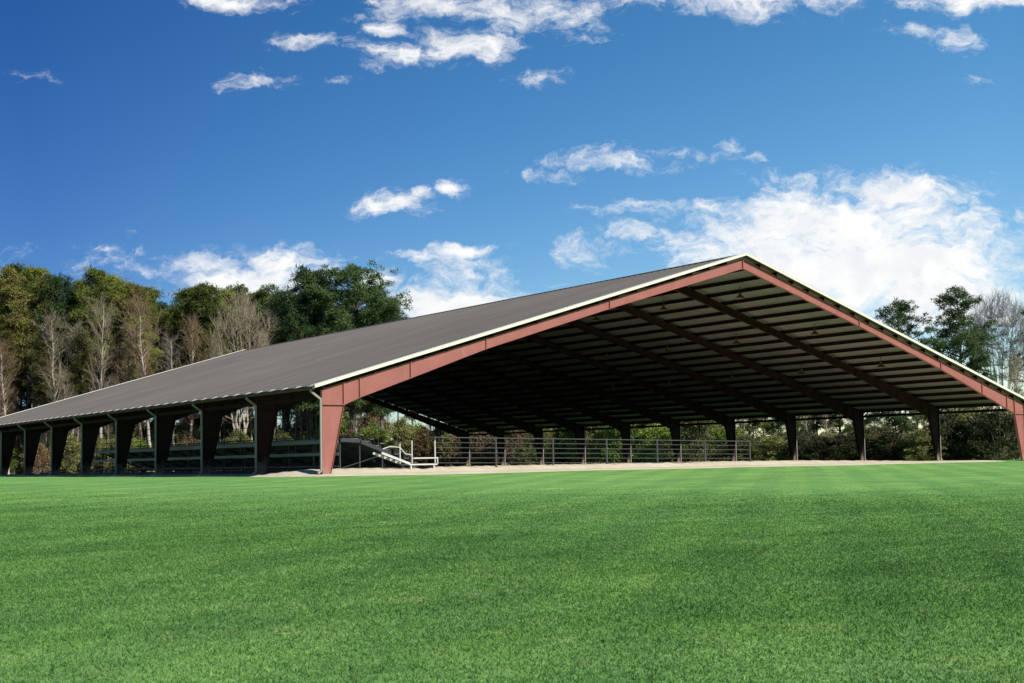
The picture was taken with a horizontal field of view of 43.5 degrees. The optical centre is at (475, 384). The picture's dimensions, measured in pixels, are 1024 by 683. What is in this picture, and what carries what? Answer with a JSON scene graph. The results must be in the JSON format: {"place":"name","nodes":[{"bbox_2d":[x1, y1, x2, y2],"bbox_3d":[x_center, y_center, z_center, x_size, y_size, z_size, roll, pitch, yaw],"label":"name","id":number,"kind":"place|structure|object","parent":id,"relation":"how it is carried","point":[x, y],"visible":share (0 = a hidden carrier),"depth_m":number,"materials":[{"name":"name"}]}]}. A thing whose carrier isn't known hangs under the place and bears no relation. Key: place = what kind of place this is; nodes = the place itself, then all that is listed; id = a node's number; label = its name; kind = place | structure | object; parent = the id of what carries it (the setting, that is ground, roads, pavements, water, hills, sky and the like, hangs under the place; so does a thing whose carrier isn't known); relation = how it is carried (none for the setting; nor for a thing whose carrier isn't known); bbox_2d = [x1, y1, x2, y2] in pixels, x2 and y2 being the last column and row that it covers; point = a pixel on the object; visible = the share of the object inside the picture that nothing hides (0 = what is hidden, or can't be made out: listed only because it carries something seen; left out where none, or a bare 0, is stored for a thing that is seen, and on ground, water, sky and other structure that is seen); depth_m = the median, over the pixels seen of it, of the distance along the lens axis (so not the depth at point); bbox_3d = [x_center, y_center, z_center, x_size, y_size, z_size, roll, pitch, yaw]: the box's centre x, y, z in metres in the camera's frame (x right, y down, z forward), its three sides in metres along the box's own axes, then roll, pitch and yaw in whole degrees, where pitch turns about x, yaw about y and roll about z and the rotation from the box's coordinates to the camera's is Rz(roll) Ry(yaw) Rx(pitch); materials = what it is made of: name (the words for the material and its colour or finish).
{"place":"outdoors","nodes":[
{"label":"outdoors","id":0,"kind":"place"},
{"bbox_2d":[8,460,999,476],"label":"sand floor","id":1,"kind":"structure","parent":0,"point":[218,473],"depth_m":77.85,"materials":[{"name":"beige sand"}]},
{"bbox_2d":[90,415,418,473],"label":"grandstand","id":2,"kind":"object","parent":1,"relation":"on","point":[356,451],"visible":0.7,"depth_m":78.94,"materials":[{"name":"metal"}]},
{"bbox_2d":[373,440,437,468],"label":"white landing","id":3,"kind":"object","parent":1,"relation":"on","point":[399,459],"visible":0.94,"depth_m":68.51,"materials":[{"name":"metal"}]},
{"bbox_2d":[434,436,750,466],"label":"pipe fence","id":4,"kind":"object","parent":1,"relation":"on","point":[607,448],"visible":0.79,"depth_m":76.54,"materials":[{"name":"grey metal"}]},
{"bbox_2d":[0,458,1023,682],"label":"lawn","id":5,"kind":"structure","parent":0,"point":[1006,474],"depth_m":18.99,"materials":[{"name":"green plant"}]},
{"bbox_2d":[493,430,534,464],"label":"shrub","id":6,"kind":"object","parent":5,"relation":"on","point":[510,448],"visible":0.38,"depth_m":165.84,"materials":[{"name":"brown plant"}]},
{"bbox_2d":[513,430,560,464],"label":"shrub","id":7,"kind":"object","parent":5,"relation":"on","point":[533,454],"visible":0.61,"depth_m":160.33,"materials":[{"name":"green plant"}]},
{"bbox_2d":[591,426,638,463],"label":"shrub","id":8,"kind":"object","parent":5,"relation":"on","point":[604,433],"visible":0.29,"depth_m":152.52,"materials":[{"name":"green plant"}]},
{"bbox_2d":[599,424,648,461],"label":"shrub","id":9,"kind":"object","parent":5,"relation":"on","point":[620,447],"visible":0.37,"depth_m":150.42,"materials":[{"name":"green plant"}]},
{"bbox_2d":[668,420,726,461],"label":"shrub","id":10,"kind":"object","parent":5,"relation":"on","point":[699,432],"visible":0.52,"depth_m":137.25,"materials":[{"name":"green plant"}]},
{"bbox_2d":[706,424,749,460],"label":"shrub","id":11,"kind":"object","parent":5,"relation":"on","point":[720,431],"visible":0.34,"depth_m":137.70,"materials":[{"name":"green plant"}]},
{"bbox_2d":[715,435,764,460],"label":"shrub","id":12,"kind":"object","parent":5,"relation":"on","point":[747,449],"visible":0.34,"depth_m":134.48,"materials":[{"name":"green plant"}]},
{"bbox_2d":[724,434,765,460],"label":"shrub","id":13,"kind":"object","parent":5,"relation":"on","point":[746,438],"visible":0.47,"depth_m":134.09,"materials":[{"name":"green plant"}]},
{"bbox_2d":[736,418,768,435],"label":"pine tree","id":14,"kind":"object","parent":5,"relation":"on","point":[749,429],"visible":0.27,"depth_m":151.99,"materials":[{"name":"green plant"}]},
{"bbox_2d":[747,417,780,436],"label":"pine tree","id":15,"kind":"object","parent":5,"relation":"on","point":[767,426],"visible":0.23,"depth_m":151.44,"materials":[{"name":"green plant"}]},
{"bbox_2d":[751,434,798,460],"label":"shrub","id":16,"kind":"object","parent":5,"relation":"on","point":[773,442],"visible":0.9,"depth_m":128.82,"materials":[{"name":"green plant"}]},
{"bbox_2d":[779,430,819,460],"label":"shrub","id":17,"kind":"object","parent":5,"relation":"on","point":[802,439],"visible":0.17,"depth_m":126.38,"materials":[{"name":"green plant"}]},
{"bbox_2d":[797,436,857,460],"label":"shrub","id":18,"kind":"object","parent":5,"relation":"on","point":[809,445],"visible":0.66,"depth_m":121.55,"materials":[{"name":"green plant"}]},
{"bbox_2d":[810,432,871,460],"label":"shrub","id":19,"kind":"object","parent":5,"relation":"on","point":[839,438],"visible":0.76,"depth_m":120.26,"materials":[{"name":"green plant"}]},
{"bbox_2d":[829,431,890,460],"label":"shrub","id":20,"kind":"object","parent":5,"relation":"on","point":[852,443],"visible":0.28,"depth_m":120.22,"materials":[{"name":"green plant"}]},
{"bbox_2d":[848,425,890,460],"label":"shrub","id":21,"kind":"object","parent":5,"relation":"on","point":[867,433],"visible":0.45,"depth_m":119.91,"materials":[{"name":"green plant"}]},
{"bbox_2d":[858,424,900,460],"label":"shrub","id":22,"kind":"object","parent":5,"relation":"on","point":[886,428],"visible":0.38,"depth_m":120.06,"materials":[{"name":"green plant"}]},
{"bbox_2d":[869,411,910,432],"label":"pine tree","id":23,"kind":"object","parent":5,"relation":"on","point":[885,423],"visible":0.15,"depth_m":135.29,"materials":[{"name":"green plant"}]},
{"bbox_2d":[866,427,933,460],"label":"shrub","id":24,"kind":"object","parent":5,"relation":"on","point":[883,442],"visible":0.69,"depth_m":117.06,"materials":[{"name":"green plant"}]},
{"bbox_2d":[882,410,924,432],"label":"pine tree","id":25,"kind":"object","parent":5,"relation":"on","point":[892,420],"visible":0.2,"depth_m":134.19,"materials":[{"name":"green plant"}]},
{"bbox_2d":[874,297,939,431],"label":"pine tree","id":26,"kind":"object","parent":5,"relation":"on","point":[900,312],"visible":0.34,"depth_m":150.27,"materials":[{"name":"green plant"}]},
{"bbox_2d":[894,410,925,433],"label":"pine tree","id":27,"kind":"object","parent":5,"relation":"on","point":[908,424],"visible":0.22,"depth_m":132.34,"materials":[{"name":"green plant"}]},
{"bbox_2d":[897,428,949,460],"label":"shrub","id":28,"kind":"object","parent":5,"relation":"on","point":[919,446],"visible":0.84,"depth_m":113.59,"materials":[{"name":"green plant"}]},
{"bbox_2d":[911,414,974,460],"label":"shrub","id":29,"kind":"object","parent":5,"relation":"on","point":[948,430],"visible":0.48,"depth_m":113.95,"materials":[{"name":"green plant"}]},
{"bbox_2d":[944,407,977,459],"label":"shrub","id":30,"kind":"object","parent":5,"relation":"on","point":[960,416],"visible":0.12,"depth_m":117.74,"materials":[{"name":"green plant"}]},
{"bbox_2d":[947,407,1007,459],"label":"shrub","id":31,"kind":"object","parent":5,"relation":"on","point":[964,423],"visible":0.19,"depth_m":112.79,"materials":[{"name":"green plant"}]},
{"bbox_2d":[953,411,1019,459],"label":"shrub","id":32,"kind":"object","parent":5,"relation":"on","point":[990,447],"visible":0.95,"depth_m":106.97,"materials":[{"name":"green plant"}]},
{"bbox_2d":[963,406,1019,459],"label":"shrub","id":33,"kind":"object","parent":5,"relation":"on","point":[1013,434],"visible":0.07,"depth_m":110.08,"materials":[{"name":"green plant"}]},
{"bbox_2d":[962,288,1023,408],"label":"bare tree","id":34,"kind":"object","parent":5,"relation":"on","point":[1000,314],"visible":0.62,"depth_m":144.81,"materials":[{"name":"grey plant"}]},
{"bbox_2d":[990,307,1023,395],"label":"pine tree","id":35,"kind":"object","parent":5,"relation":"on","point":[1014,358],"visible":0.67,"depth_m":133.41,"materials":[{"name":"green plant"}]},
{"bbox_2d":[1002,356,1023,458],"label":"bare tree","id":36,"kind":"object","parent":5,"relation":"on","point":[1016,377],"visible":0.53,"depth_m":130.09,"materials":[{"name":"grey plant"}]},
{"bbox_2d":[0,0,1023,458],"label":"sky","id":37,"kind":"structure","parent":0,"point":[870,153],"materials":[{"name":"blue"}]},
{"bbox_2d":[243,460,916,476],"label":"sand bank","id":38,"kind":"structure","parent":0,"point":[486,468],"depth_m":73.49,"materials":[{"name":"beige sand"}]},
{"bbox_3d":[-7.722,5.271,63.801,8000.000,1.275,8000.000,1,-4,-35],"label":"ground","id":39,"kind":"structure","parent":0,"visible":0},
{"bbox_2d":[0,336,22,473],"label":"bare tree","id":40,"kind":"object","parent":39,"relation":"on","point":[2,390],"visible":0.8,"depth_m":165.13,"materials":[{"name":"brown plant"}]},
{"bbox_2d":[0,314,29,402],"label":"pine tree","id":41,"kind":"object","parent":39,"relation":"on","point":[7,334],"visible":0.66,"depth_m":170.44,"materials":[{"name":"green plant"}]},
{"bbox_2d":[9,445,23,473],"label":"shrub","id":42,"kind":"object","parent":39,"relation":"on","point":[17,451],"visible":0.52,"depth_m":170.74,"materials":[{"name":"green plant"}]},
{"bbox_2d":[0,265,37,414],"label":"pine tree","id":43,"kind":"object","parent":39,"relation":"on","point":[16,305],"visible":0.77,"depth_m":171.63,"materials":[{"name":"green plant"}]},
{"bbox_2d":[0,260,40,471],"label":"tree","id":44,"kind":"object","parent":39,"relation":"on","point":[18,267],"visible":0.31,"depth_m":174.45,"materials":[{"name":"green plant"}]},
{"bbox_2d":[0,365,50,473],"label":"pine tree","id":45,"kind":"object","parent":39,"relation":"on","point":[23,389],"visible":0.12,"depth_m":182.30,"materials":[{"name":"green plant"}]},
{"bbox_2d":[9,265,51,406],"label":"pine tree","id":46,"kind":"object","parent":39,"relation":"on","point":[37,271],"visible":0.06,"depth_m":178.56,"materials":[{"name":"green plant"}]},
{"bbox_2d":[19,442,50,473],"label":"shrub","id":47,"kind":"object","parent":39,"relation":"on","point":[41,460],"visible":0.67,"depth_m":157.24,"materials":[{"name":"brown plant"}]},
{"bbox_2d":[9,272,70,436],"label":"tree","id":48,"kind":"object","parent":39,"relation":"on","point":[35,299],"visible":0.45,"depth_m":173.35,"materials":[{"name":"green plant"}]},
{"bbox_2d":[24,325,57,443],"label":"bare tree","id":49,"kind":"object","parent":39,"relation":"on","point":[41,404],"visible":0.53,"depth_m":167.01,"materials":[{"name":"brown plant"}]},
{"bbox_2d":[21,328,61,473],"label":"pine tree","id":50,"kind":"object","parent":39,"relation":"on","point":[42,359],"visible":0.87,"depth_m":166.21,"materials":[{"name":"green plant"}]},
{"bbox_2d":[29,308,73,402],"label":"bare tree","id":51,"kind":"object","parent":39,"relation":"on","point":[52,356],"visible":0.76,"depth_m":165.37,"materials":[{"name":"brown plant"}]},
{"bbox_2d":[23,273,85,472],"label":"pine tree","id":52,"kind":"object","parent":39,"relation":"on","point":[62,283],"visible":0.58,"depth_m":173.11,"materials":[{"name":"green plant"}]},
{"bbox_2d":[51,370,75,472],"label":"bare tree","id":53,"kind":"object","parent":39,"relation":"on","point":[64,388],"visible":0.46,"depth_m":162.92,"materials":[{"name":"brown plant"}]},
{"bbox_2d":[60,433,80,472],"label":"shrub","id":54,"kind":"object","parent":39,"relation":"on","point":[72,448],"visible":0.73,"depth_m":161.21,"materials":[{"name":"green plant"}]},
{"bbox_2d":[55,317,92,469],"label":"bare tree","id":55,"kind":"object","parent":39,"relation":"on","point":[73,338],"visible":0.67,"depth_m":167.87,"materials":[{"name":"brown plant"}]},
{"bbox_2d":[65,332,96,431],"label":"pine tree","id":56,"kind":"object","parent":39,"relation":"on","point":[82,352],"visible":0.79,"depth_m":167.66,"materials":[{"name":"green plant"}]},
{"bbox_2d":[59,264,123,472],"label":"pine tree","id":57,"kind":"object","parent":39,"relation":"on","point":[103,287],"visible":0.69,"depth_m":172.58,"materials":[{"name":"green plant"}]},
{"bbox_2d":[71,273,123,472],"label":"pine tree","id":58,"kind":"object","parent":39,"relation":"on","point":[106,371],"visible":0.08,"depth_m":180.43,"materials":[{"name":"green plant"}]},
{"bbox_2d":[91,436,110,472],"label":"shrub","id":59,"kind":"object","parent":39,"relation":"on","point":[100,443],"visible":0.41,"depth_m":159.89,"materials":[{"name":"green plant"}]},
{"bbox_2d":[81,290,128,472],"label":"bare tree","id":60,"kind":"object","parent":39,"relation":"on","point":[100,383],"visible":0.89,"depth_m":163.28,"materials":[{"name":"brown plant"}]},
{"bbox_2d":[84,272,129,447],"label":"pine tree","id":61,"kind":"object","parent":39,"relation":"on","point":[116,282],"visible":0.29,"depth_m":177.60,"materials":[{"name":"green plant"}]},
{"bbox_2d":[106,319,149,384],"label":"bare tree","id":62,"kind":"object","parent":39,"relation":"on","point":[126,373],"visible":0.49,"depth_m":164.50,"materials":[{"name":"brown plant"}]},
{"bbox_2d":[111,281,164,471],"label":"pine tree","id":63,"kind":"object","parent":39,"relation":"on","point":[135,288],"visible":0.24,"depth_m":174.72,"materials":[{"name":"green plant"}]},
{"bbox_2d":[114,285,165,438],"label":"pine tree","id":64,"kind":"object","parent":39,"relation":"on","point":[155,344],"visible":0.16,"depth_m":176.69,"materials":[{"name":"green plant"}]},
{"bbox_2d":[119,314,163,439],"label":"pine tree","id":65,"kind":"object","parent":39,"relation":"on","point":[150,359],"visible":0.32,"depth_m":168.49,"materials":[{"name":"green plant"}]},
{"bbox_2d":[118,290,166,471],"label":"bare tree","id":66,"kind":"object","parent":39,"relation":"on","point":[141,351],"visible":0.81,"depth_m":162.57,"materials":[{"name":"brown plant"}]},
{"bbox_2d":[117,291,171,439],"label":"pine tree","id":67,"kind":"object","parent":39,"relation":"on","point":[155,299],"visible":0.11,"depth_m":181.85,"materials":[{"name":"green plant"}]},
{"bbox_2d":[137,284,175,434],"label":"pine tree","id":68,"kind":"object","parent":39,"relation":"on","point":[152,301],"visible":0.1,"depth_m":182.19,"materials":[{"name":"green plant"}]},
{"bbox_2d":[156,327,188,445],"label":"bare tree","id":69,"kind":"object","parent":39,"relation":"on","point":[169,358],"visible":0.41,"depth_m":166.21,"materials":[{"name":"brown plant"}]},
{"bbox_2d":[157,286,196,470],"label":"pine tree","id":70,"kind":"object","parent":39,"relation":"on","point":[174,364],"visible":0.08,"depth_m":181.91,"materials":[{"name":"green plant"}]},
{"bbox_2d":[160,285,197,437],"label":"pine tree","id":71,"kind":"object","parent":39,"relation":"on","point":[172,326],"visible":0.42,"depth_m":176.49,"materials":[{"name":"green plant"}]},
{"bbox_2d":[171,418,198,445],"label":"tall shrub","id":72,"kind":"object","parent":39,"relation":"on","point":[181,425],"visible":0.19,"depth_m":175.93,"materials":[{"name":"green plant"}]},
{"bbox_2d":[170,312,214,437],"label":"bare tree","id":73,"kind":"object","parent":39,"relation":"on","point":[191,354],"visible":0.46,"depth_m":167.83,"materials":[{"name":"brown plant"}]},
{"bbox_2d":[171,280,230,431],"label":"tree","id":74,"kind":"object","parent":39,"relation":"on","point":[199,298],"visible":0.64,"depth_m":173.73,"materials":[{"name":"green plant"}]},
{"bbox_2d":[190,285,238,351],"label":"pine tree","id":75,"kind":"object","parent":39,"relation":"on","point":[215,299],"visible":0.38,"depth_m":174.17,"materials":[{"name":"green plant"}]},
{"bbox_2d":[198,330,231,470],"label":"pine tree","id":76,"kind":"object","parent":39,"relation":"on","point":[208,348],"visible":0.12,"depth_m":171.40,"materials":[{"name":"green plant"}]},
{"bbox_2d":[213,287,239,437],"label":"pine tree","id":77,"kind":"object","parent":39,"relation":"on","point":[227,292],"visible":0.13,"depth_m":180.96,"materials":[{"name":"green plant"}]},
{"bbox_2d":[222,427,251,442],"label":"shrub","id":78,"kind":"object","parent":39,"relation":"on","point":[237,438],"visible":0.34,"depth_m":158.11,"materials":[{"name":"green plant"}]},
{"bbox_2d":[225,282,249,424],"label":"pine tree","id":79,"kind":"object","parent":39,"relation":"on","point":[235,289],"visible":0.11,"depth_m":184.99,"materials":[{"name":"green plant"}]},
{"bbox_2d":[204,286,272,437],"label":"bare tree","id":80,"kind":"object","parent":39,"relation":"on","point":[247,319],"visible":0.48,"depth_m":160.27,"materials":[{"name":"grey plant"}]},
{"bbox_2d":[232,289,271,350],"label":"pine tree","id":81,"kind":"object","parent":39,"relation":"on","point":[254,295],"visible":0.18,"depth_m":176.14,"materials":[{"name":"green plant"}]},
{"bbox_2d":[229,282,281,351],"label":"pine tree","id":82,"kind":"object","parent":39,"relation":"on","point":[269,288],"visible":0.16,"depth_m":175.88,"materials":[{"name":"green plant"}]},
{"bbox_2d":[260,292,299,431],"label":"pine tree","id":83,"kind":"object","parent":39,"relation":"on","point":[283,416],"visible":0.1,"depth_m":171.07,"materials":[{"name":"green plant"}]},
{"bbox_2d":[292,406,319,433],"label":"tall shrub","id":84,"kind":"object","parent":39,"relation":"on","point":[316,411],"visible":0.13,"depth_m":184.67,"materials":[{"name":"green plant"}]},
{"bbox_2d":[261,262,353,436],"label":"tree","id":85,"kind":"object","parent":39,"relation":"on","point":[299,302],"visible":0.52,"depth_m":167.07,"materials":[{"name":"green plant"}]},
{"bbox_2d":[296,259,413,430],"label":"tree","id":86,"kind":"object","parent":39,"relation":"on","point":[363,293],"visible":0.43,"depth_m":165.58,"materials":[{"name":"green plant"}]},
{"bbox_2d":[357,413,389,448],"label":"tall shrub","id":87,"kind":"object","parent":39,"relation":"on","point":[366,419],"visible":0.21,"depth_m":183.19,"materials":[{"name":"green plant"}]},
{"bbox_2d":[353,419,398,451],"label":"shrub","id":88,"kind":"object","parent":39,"relation":"on","point":[371,433],"visible":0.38,"depth_m":159.64,"materials":[{"name":"green plant"}]},
{"bbox_2d":[350,297,412,427],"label":"pine tree","id":89,"kind":"object","parent":39,"relation":"on","point":[381,413],"visible":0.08,"depth_m":171.01,"materials":[{"name":"green plant"}]},
{"bbox_2d":[389,417,419,461],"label":"shrub","id":90,"kind":"object","parent":39,"relation":"on","point":[404,432],"visible":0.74,"depth_m":185.57,"materials":[{"name":"green plant"}]},
{"bbox_2d":[408,427,442,466],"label":"shrub","id":91,"kind":"object","parent":39,"relation":"on","point":[420,439],"visible":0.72,"depth_m":184.77,"materials":[{"name":"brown plant"}]},
{"bbox_2d":[419,429,447,466],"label":"shrub","id":92,"kind":"object","parent":39,"relation":"on","point":[431,444],"visible":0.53,"depth_m":184.30,"materials":[{"name":"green plant"}]},
{"bbox_2d":[442,436,464,465],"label":"shrub","id":93,"kind":"object","parent":39,"relation":"on","point":[455,450],"visible":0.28,"depth_m":181.58,"materials":[{"name":"green plant"}]},
{"bbox_2d":[436,423,471,465],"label":"shrub","id":94,"kind":"object","parent":39,"relation":"on","point":[446,460],"visible":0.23,"depth_m":182.02,"materials":[{"name":"green plant"}]},
{"bbox_2d":[455,432,490,465],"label":"shrub","id":95,"kind":"object","parent":39,"relation":"on","point":[472,455],"visible":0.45,"depth_m":171.94,"materials":[{"name":"green plant"}]},
{"bbox_2d":[470,432,506,465],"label":"shrub","id":96,"kind":"object","parent":39,"relation":"on","point":[490,440],"visible":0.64,"depth_m":170.39,"materials":[{"name":"green plant"}]},
{"bbox_2d":[0,253,1023,476],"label":"arena pavilion","id":97,"kind":"structure","parent":39,"relation":"on","point":[487,368],"depth_m":100.69,"materials":[{"name":"metal"}]},
{"bbox_2d":[557,427,595,463],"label":"shrub","id":98,"kind":"object","parent":39,"relation":"on","point":[566,434],"visible":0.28,"depth_m":159.08,"materials":[{"name":"green plant"}]},
{"bbox_2d":[571,426,608,463],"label":"shrub","id":99,"kind":"object","parent":39,"relation":"on","point":[591,435],"visible":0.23,"depth_m":155.20,"materials":[{"name":"green plant"}]},
{"bbox_2d":[631,423,688,461],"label":"shrub","id":100,"kind":"object","parent":39,"relation":"on","point":[662,433],"visible":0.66,"depth_m":142.77,"materials":[{"name":"green plant"}]},
{"bbox_2d":[925,284,1001,380],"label":"pine tree","id":101,"kind":"object","parent":39,"relation":"on","point":[954,329],"visible":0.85,"depth_m":138.15,"materials":[{"name":"green plant"}]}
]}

